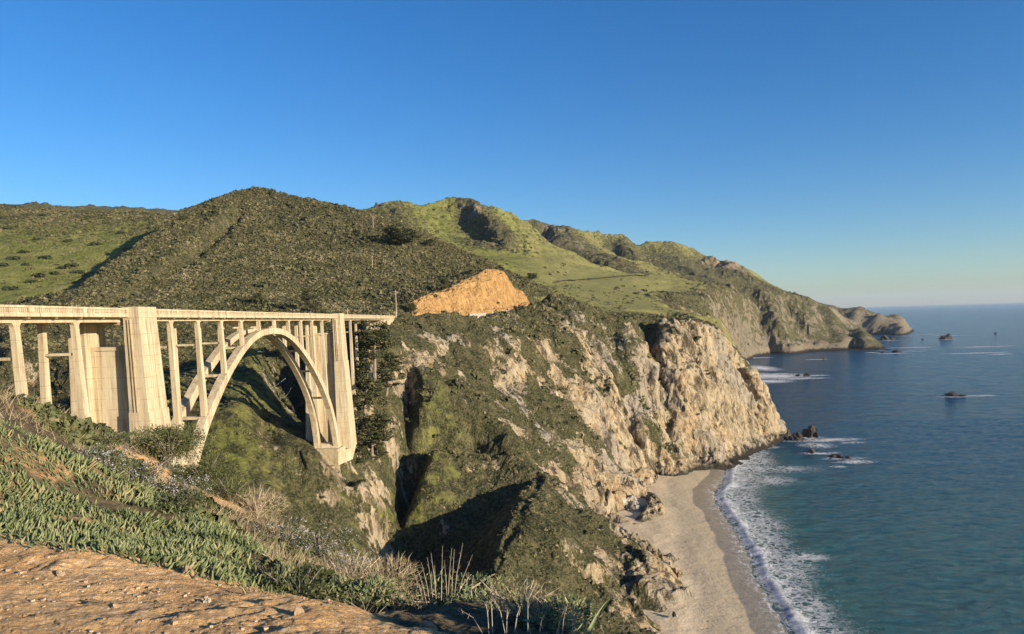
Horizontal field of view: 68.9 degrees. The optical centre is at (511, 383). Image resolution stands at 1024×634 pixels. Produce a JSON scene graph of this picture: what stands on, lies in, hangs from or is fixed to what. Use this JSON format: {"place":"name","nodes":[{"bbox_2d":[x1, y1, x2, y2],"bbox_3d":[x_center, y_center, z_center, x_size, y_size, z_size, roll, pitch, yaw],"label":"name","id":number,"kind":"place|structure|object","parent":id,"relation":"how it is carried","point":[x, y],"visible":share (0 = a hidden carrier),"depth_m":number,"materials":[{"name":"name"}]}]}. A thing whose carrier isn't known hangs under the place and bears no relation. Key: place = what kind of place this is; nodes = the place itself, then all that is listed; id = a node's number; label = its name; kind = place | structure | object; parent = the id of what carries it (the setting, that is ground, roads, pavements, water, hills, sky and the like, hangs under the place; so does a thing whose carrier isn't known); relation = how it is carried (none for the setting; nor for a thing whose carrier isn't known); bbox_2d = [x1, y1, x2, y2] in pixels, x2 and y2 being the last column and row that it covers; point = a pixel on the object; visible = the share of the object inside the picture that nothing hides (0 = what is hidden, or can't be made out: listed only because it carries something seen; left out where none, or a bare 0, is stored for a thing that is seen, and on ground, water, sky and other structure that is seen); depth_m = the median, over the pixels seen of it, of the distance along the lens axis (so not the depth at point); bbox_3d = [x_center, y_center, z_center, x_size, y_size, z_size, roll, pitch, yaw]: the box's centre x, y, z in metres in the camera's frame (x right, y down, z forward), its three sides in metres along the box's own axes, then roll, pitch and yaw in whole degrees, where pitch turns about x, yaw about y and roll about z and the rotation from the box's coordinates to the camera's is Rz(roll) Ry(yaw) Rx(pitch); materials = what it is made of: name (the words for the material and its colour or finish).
{"place":"outdoors","nodes":[
{"label":"outdoors","id":0,"kind":"place"},
{"bbox_2d":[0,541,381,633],"bbox_3d":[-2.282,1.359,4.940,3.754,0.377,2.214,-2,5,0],"label":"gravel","id":1,"kind":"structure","parent":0,"point":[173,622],"depth_m":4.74,"materials":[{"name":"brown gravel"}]},
{"bbox_2d":[0,396,571,633],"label":"bluff ground","id":2,"kind":"structure","parent":0,"point":[72,609],"depth_m":4.83,"materials":[{"name":"brown soil"}]},
{"bbox_2d":[56,569,64,576],"bbox_3d":[-3.097,1.313,5.130,0.050,0.080,0.066,-3,5,-15],"label":"stone","id":3,"kind":"object","parent":2,"relation":"on","point":[59,572],"visible":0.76,"depth_m":5.11,"materials":[{"name":"beige stone"}]},
{"bbox_2d":[68,443,141,476],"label":"flowering shrub","id":4,"kind":"object","parent":2,"relation":"on","point":[107,457],"visible":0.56,"depth_m":11.60,"materials":[{"name":"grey plant"}]},
{"bbox_2d":[110,602,118,608],"bbox_3d":[-2.359,1.324,4.437,0.058,0.053,0.055,2,6,33],"label":"stone","id":5,"kind":"object","parent":2,"relation":"on","point":[114,605],"visible":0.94,"depth_m":4.42,"materials":[{"name":"beige stone"}]},
{"bbox_2d":[94,431,165,445],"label":"green bush","id":6,"kind":"object","parent":2,"relation":"on","point":[115,438],"visible":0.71,"depth_m":14.30,"materials":[{"name":"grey plant"}]},
{"bbox_2d":[126,438,156,453],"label":"green bush","id":7,"kind":"object","parent":2,"relation":"on","point":[139,446],"visible":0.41,"depth_m":19.47,"materials":[{"name":"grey plant"}]},
{"bbox_2d":[0,417,292,594],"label":"ice plant","id":8,"kind":"object","parent":2,"relation":"on","point":[29,518],"visible":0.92,"depth_m":7.37,"materials":[{"name":"green plant"}]},
{"bbox_2d":[108,457,195,485],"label":"flowering shrub","id":9,"kind":"object","parent":2,"relation":"on","point":[152,471],"visible":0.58,"depth_m":12.24,"materials":[{"name":"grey plant"}]},
{"bbox_2d":[128,422,216,462],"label":"green bush","id":10,"kind":"object","parent":2,"relation":"on","point":[173,448],"visible":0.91,"depth_m":19.70,"materials":[{"name":"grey plant"}]},
{"bbox_2d":[132,486,212,514],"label":"dark bush","id":11,"kind":"object","parent":2,"relation":"on","point":[180,501],"visible":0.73,"depth_m":8.72,"materials":[{"name":"green plant"}]},
{"bbox_2d":[145,474,217,497],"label":"flowering shrub","id":12,"kind":"object","parent":2,"relation":"on","point":[173,485],"visible":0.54,"depth_m":12.12,"materials":[{"name":"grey plant"}]},
{"bbox_2d":[182,562,193,575],"bbox_3d":[-2.326,1.354,5.342,0.100,0.155,0.107,-2,5,0],"label":"stone","id":13,"kind":"object","parent":2,"relation":"on","point":[185,568],"visible":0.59,"depth_m":5.32,"materials":[{"name":"beige stone"}]},
{"bbox_2d":[203,597,210,602],"bbox_3d":[-1.895,1.357,4.641,0.047,0.056,0.046,-2,5,0],"label":"stone","id":14,"kind":"object","parent":2,"relation":"on","point":[207,600],"visible":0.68,"depth_m":4.63,"materials":[{"name":"grey stone"}]},
{"bbox_2d":[172,453,244,488],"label":"green bush","id":15,"kind":"object","parent":2,"relation":"on","point":[213,471],"visible":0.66,"depth_m":19.31,"materials":[{"name":"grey plant"}]},
{"bbox_2d":[0,385,425,612],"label":"dry grass","id":16,"kind":"structure","parent":2,"relation":"on","point":[269,542],"depth_m":12.30,"materials":[{"name":"plant"}]},
{"bbox_2d":[8,393,418,612],"bbox_3d":[-5.981,3.596,14.782,8.209,7.277,19.599,-5,6,-33],"label":"ground cover","id":17,"kind":"object","parent":2,"relation":"on","point":[55,415],"visible":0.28,"depth_m":12.72,"materials":[{"name":"green plant"}]},
{"bbox_2d":[202,473,258,503],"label":"dark bush","id":18,"kind":"object","parent":2,"relation":"on","point":[225,494],"visible":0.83,"depth_m":16.73,"materials":[{"name":"green plant"}]},
{"bbox_2d":[232,485,289,517],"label":"dry bush","id":19,"kind":"object","parent":2,"relation":"on","point":[258,499],"visible":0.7,"depth_m":17.11,"materials":[{"name":"beige plant"}]},
{"bbox_2d":[254,515,326,548],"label":"flowering shrub","id":20,"kind":"object","parent":2,"relation":"on","point":[285,533],"visible":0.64,"depth_m":12.81,"materials":[{"name":"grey plant"}]},
{"bbox_2d":[292,604,304,615],"bbox_3d":[-1.180,1.266,4.129,0.062,0.096,0.075,-2,5,0],"label":"stone","id":21,"kind":"object","parent":2,"relation":"on","point":[299,609],"visible":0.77,"depth_m":4.12,"materials":[{"name":"beige stone"}]},
{"bbox_2d":[258,560,351,600],"bbox_3d":[-1.695,1.623,5.886,0.866,0.340,0.902,-2,5,0],"label":"dark bush","id":22,"kind":"object","parent":2,"relation":"on","point":[304,589],"visible":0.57,"depth_m":5.91,"materials":[{"name":"green plant"}]},
{"bbox_2d":[280,526,360,560],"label":"flowering shrub","id":23,"kind":"object","parent":2,"relation":"on","point":[320,544],"visible":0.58,"depth_m":12.38,"materials":[{"name":"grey plant"}]},
{"bbox_2d":[319,546,383,578],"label":"flowering shrub","id":24,"kind":"object","parent":2,"relation":"on","point":[350,553],"visible":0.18,"depth_m":11.46,"materials":[{"name":"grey plant"}]},
{"bbox_2d":[314,572,404,612],"bbox_3d":[-1.393,1.815,6.386,0.913,0.314,1.004,-2,5,0],"label":"green bush","id":25,"kind":"object","parent":2,"relation":"on","point":[367,586],"visible":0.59,"depth_m":6.39,"materials":[{"name":"green plant"}]},
{"bbox_2d":[299,548,422,597],"bbox_3d":[-1.925,2.313,8.922,1.725,0.549,1.607,-2,5,0],"label":"straw bush","id":26,"kind":"object","parent":2,"relation":"on","point":[358,570],"visible":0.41,"depth_m":9.04,"materials":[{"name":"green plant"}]},
{"bbox_2d":[364,574,426,607],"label":"straw bush","id":27,"kind":"object","parent":2,"relation":"on","point":[402,589],"visible":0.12,"depth_m":8.50,"materials":[{"name":"beige plant"}]},
{"bbox_2d":[419,621,437,629],"bbox_3d":[-0.514,1.487,4.556,0.132,0.091,0.049,-3,5,-11],"label":"stone","id":28,"kind":"object","parent":2,"relation":"on","point":[427,624],"visible":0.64,"depth_m":4.54,"materials":[{"name":"grey stone"}]},
{"bbox_2d":[414,544,473,608],"bbox_3d":[-0.573,1.601,6.222,0.503,0.526,0.104,-2,5,0],"label":"bare shrub","id":29,"kind":"object","parent":2,"relation":"on","point":[441,582],"visible":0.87,"depth_m":6.22,"materials":[{"name":"grey plant"}]},
{"bbox_2d":[378,569,512,609],"bbox_3d":[-0.578,1.841,6.405,1.194,0.317,1.007,-2,5,0],"label":"leafy shrub","id":30,"kind":"object","parent":2,"relation":"on","point":[445,595],"visible":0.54,"depth_m":6.49,"materials":[{"name":"green plant"}]},
{"bbox_2d":[458,597,544,633],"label":"bare shrub","id":31,"kind":"object","parent":2,"relation":"on","point":[502,619],"visible":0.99,"depth_m":4.49,"materials":[{"name":"plant"}]},
{"bbox_2d":[447,572,576,620],"bbox_3d":[-0.060,1.780,6.022,0.891,0.275,1.155,-4,6,-24],"label":"leafy shrub","id":32,"kind":"object","parent":2,"relation":"on","point":[476,590],"visible":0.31,"depth_m":6.15,"materials":[{"name":"green plant"}]},
{"bbox_2d":[457,573,592,627],"bbox_3d":[0.038,1.545,5.124,0.866,0.319,0.888,-5,6,-31],"label":"dry bush","id":33,"kind":"object","parent":2,"relation":"on","point":[509,603],"visible":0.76,"depth_m":5.16,"materials":[{"name":"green plant"}]},
{"bbox_2d":[508,591,601,633],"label":"leafy shrub","id":34,"kind":"object","parent":2,"relation":"on","point":[546,611],"visible":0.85,"depth_m":4.92,"materials":[{"name":"green plant"}]},
{"bbox_2d":[562,604,583,633],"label":"bare shrub","id":35,"kind":"object","parent":2,"relation":"on","point":[572,621],"visible":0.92,"depth_m":4.40,"materials":[{"name":"brown plant"}]},
{"bbox_2d":[525,598,628,633],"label":"bladed plant","id":36,"kind":"object","parent":2,"relation":"on","point":[591,626],"visible":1,"depth_m":4.12,"materials":[{"name":"green plant"}]},
{"bbox_2d":[0,187,913,633],"bbox_3d":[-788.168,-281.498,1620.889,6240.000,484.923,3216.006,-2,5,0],"label":"hills","id":37,"kind":"structure","parent":0,"point":[734,421],"depth_m":342.27,"materials":[{"name":"green plant"}]},
{"bbox_2d":[2,286,18,290],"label":"hillside bush","id":38,"kind":"object","parent":37,"relation":"on","point":[8,288],"visible":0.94,"depth_m":452.60,"materials":[{"name":"green plant"}]},
{"bbox_2d":[6,256,20,259],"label":"hillside bush","id":39,"kind":"object","parent":37,"relation":"on","point":[16,257],"visible":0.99,"depth_m":537.39,"materials":[{"name":"green plant"}]},
{"bbox_2d":[25,279,38,282],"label":"hillside bush","id":40,"kind":"object","parent":37,"relation":"on","point":[28,280],"visible":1,"depth_m":490.69,"materials":[{"name":"green plant"}]},
{"bbox_2d":[32,272,45,276],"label":"hillside bush","id":41,"kind":"object","parent":37,"relation":"on","point":[39,274],"visible":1,"depth_m":503.42,"materials":[{"name":"green plant"}]},
{"bbox_2d":[39,255,51,258],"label":"hillside bush","id":42,"kind":"object","parent":37,"relation":"on","point":[45,256],"visible":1,"depth_m":541.77,"materials":[{"name":"green plant"}]},
{"bbox_2d":[64,263,78,266],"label":"hillside bush","id":43,"kind":"object","parent":37,"relation":"on","point":[72,264],"visible":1,"depth_m":531.43,"materials":[{"name":"green plant"}]},
{"bbox_2d":[70,270,84,272],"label":"hillside bush","id":44,"kind":"object","parent":37,"relation":"on","point":[78,271],"visible":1,"depth_m":518.95,"materials":[{"name":"green plant"}]},
{"bbox_2d":[89,242,102,244],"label":"hillside bush","id":45,"kind":"object","parent":37,"relation":"on","point":[95,243],"visible":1,"depth_m":570.78,"materials":[{"name":"green plant"}]},
{"bbox_2d":[0,305,394,472],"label":"arch bridge","id":46,"kind":"structure","parent":37,"relation":"on","point":[120,389],"depth_m":117.17,"materials":[{"name":"concrete"}]},
{"bbox_2d":[249,292,266,302],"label":"dark tree","id":47,"kind":"object","parent":37,"relation":"on","point":[256,297],"visible":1,"depth_m":350.64,"materials":[{"name":"green plant"}]},
{"bbox_2d":[300,288,325,312],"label":"dark tree","id":48,"kind":"object","parent":37,"relation":"on","point":[307,299],"visible":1,"depth_m":332.51,"materials":[{"name":"green plant"}]},
{"bbox_2d":[353,399,361,417],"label":"cypress tree","id":49,"kind":"object","parent":37,"relation":"on","point":[357,413],"visible":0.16,"depth_m":233.52,"materials":[{"name":"green plant"}]},
{"bbox_2d":[354,445,374,462],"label":"cypress tree","id":50,"kind":"object","parent":37,"relation":"on","point":[363,453],"visible":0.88,"depth_m":227.92,"materials":[{"name":"green plant"}]},
{"bbox_2d":[350,372,390,418],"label":"cypress tree","id":51,"kind":"object","parent":37,"relation":"on","point":[370,384],"visible":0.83,"depth_m":239.94,"materials":[{"name":"green plant"}]},
{"bbox_2d":[0,186,748,633],"bbox_3d":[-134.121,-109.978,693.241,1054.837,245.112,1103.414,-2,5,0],"label":"scrub","id":52,"kind":"object","parent":37,"relation":"on","point":[340,302],"visible":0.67,"depth_m":402.92,"materials":[{"name":"green plant"}]},
{"bbox_2d":[352,319,396,389],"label":"cypress tree","id":53,"kind":"object","parent":37,"relation":"on","point":[374,341],"visible":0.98,"depth_m":248.97,"materials":[{"name":"green plant"}]},
{"bbox_2d":[355,409,399,459],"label":"cypress tree","id":54,"kind":"object","parent":37,"relation":"on","point":[375,424],"visible":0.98,"depth_m":231.72,"materials":[{"name":"green plant"}]},
{"bbox_2d":[371,202,383,207],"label":"rock outcrop","id":55,"kind":"object","parent":37,"relation":"on","point":[376,204],"visible":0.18,"depth_m":981.05,"materials":[{"name":"grey stone"}]},
{"bbox_2d":[369,442,388,459],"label":"cypress tree","id":56,"kind":"object","parent":37,"relation":"on","point":[377,450],"visible":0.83,"depth_m":236.67,"materials":[{"name":"green plant"}]},
{"bbox_2d":[372,352,406,396],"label":"cypress tree","id":57,"kind":"object","parent":37,"relation":"on","point":[389,362],"visible":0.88,"depth_m":254.61,"materials":[{"name":"green plant"}]},
{"bbox_2d":[373,223,423,246],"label":"windswept tree","id":58,"kind":"object","parent":37,"relation":"on","point":[397,234],"visible":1,"depth_m":501.85,"materials":[{"name":"green plant"}]},
{"bbox_2d":[406,302,418,314],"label":"dark tree","id":59,"kind":"object","parent":37,"relation":"on","point":[412,307],"visible":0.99,"depth_m":347.61,"materials":[{"name":"green plant"}]},
{"bbox_2d":[423,238,435,245],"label":"dark tree","id":60,"kind":"object","parent":37,"relation":"on","point":[429,241],"visible":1,"depth_m":515.60,"materials":[{"name":"green plant"}]},
{"bbox_2d":[439,277,453,290],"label":"dark tree","id":61,"kind":"object","parent":37,"relation":"on","point":[444,283],"visible":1,"depth_m":374.50,"materials":[{"name":"green plant"}]},
{"bbox_2d":[468,313,485,317],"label":"retaining wall","id":62,"kind":"structure","parent":37,"relation":"on","point":[478,315],"depth_m":350.65,"materials":[{"name":"concrete"}]},
{"bbox_2d":[525,272,536,281],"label":"dark tree","id":63,"kind":"object","parent":37,"relation":"on","point":[533,275],"visible":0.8,"depth_m":539.44,"materials":[{"name":"green plant"}]},
{"bbox_2d":[0,0,1023,307],"label":"sky","id":64,"kind":"structure","parent":0,"point":[840,153],"materials":[{"name":"blue"}]},
{"bbox_2d":[556,274,649,281],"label":"dirt track","id":65,"kind":"structure","parent":0,"point":[611,276],"depth_m":886.13,"materials":[{"name":"brown soil"}]},
{"bbox_2d":[614,469,787,633],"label":"beach","id":66,"kind":"structure","parent":0,"point":[692,530],"depth_m":240.02,"materials":[{"name":"beige sand"}]},
{"bbox_2d":[622,493,637,509],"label":"boulder","id":67,"kind":"object","parent":66,"relation":"on","point":[628,499],"visible":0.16,"depth_m":298.94,"materials":[{"name":"grey stone"}]},
{"bbox_2d":[628,500,642,511],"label":"boulder","id":68,"kind":"object","parent":66,"relation":"on","point":[634,506],"visible":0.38,"depth_m":296.08,"materials":[{"name":"grey stone"}]},
{"bbox_2d":[714,303,1023,633],"bbox_3d":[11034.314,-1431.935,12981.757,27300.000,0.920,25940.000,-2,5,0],"label":"sea","id":69,"kind":"structure","parent":0,"point":[907,517],"depth_m":339.27,"materials":[{"name":"liquid"}]},
{"bbox_2d":[788,432,804,440],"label":"sea rock","id":70,"kind":"object","parent":69,"relation":"in","point":[797,436],"visible":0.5,"depth_m":458.85,"materials":[{"name":"grey stone"}]},
{"bbox_2d":[801,424,817,437],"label":"sea stack","id":71,"kind":"object","parent":69,"relation":"in","point":[810,431],"visible":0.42,"depth_m":469.34,"materials":[{"name":"grey stone"}]},
{"bbox_2d":[808,448,815,452],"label":"sea rock","id":72,"kind":"object","parent":69,"relation":"in","point":[811,450],"visible":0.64,"depth_m":419.51,"materials":[{"name":"grey stone"}]},
{"bbox_2d":[828,454,843,457],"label":"sea rock","id":73,"kind":"object","parent":69,"relation":"in","point":[836,455],"visible":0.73,"depth_m":404.89,"materials":[{"name":"grey stone"}]},
{"bbox_2d":[879,335,895,339],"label":"sea rock","id":74,"kind":"object","parent":69,"relation":"in","point":[884,337],"visible":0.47,"depth_m":1704.97,"materials":[{"name":"grey stone"}]},
{"bbox_2d":[939,335,952,338],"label":"sea rock","id":75,"kind":"object","parent":69,"relation":"in","point":[946,337],"visible":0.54,"depth_m":1675.41,"materials":[{"name":"grey stone"}]},
{"bbox_2d":[945,391,957,396],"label":"sea rock","id":76,"kind":"object","parent":69,"relation":"in","point":[952,393],"visible":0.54,"depth_m":654.90,"materials":[{"name":"grey stone"}]}
]}

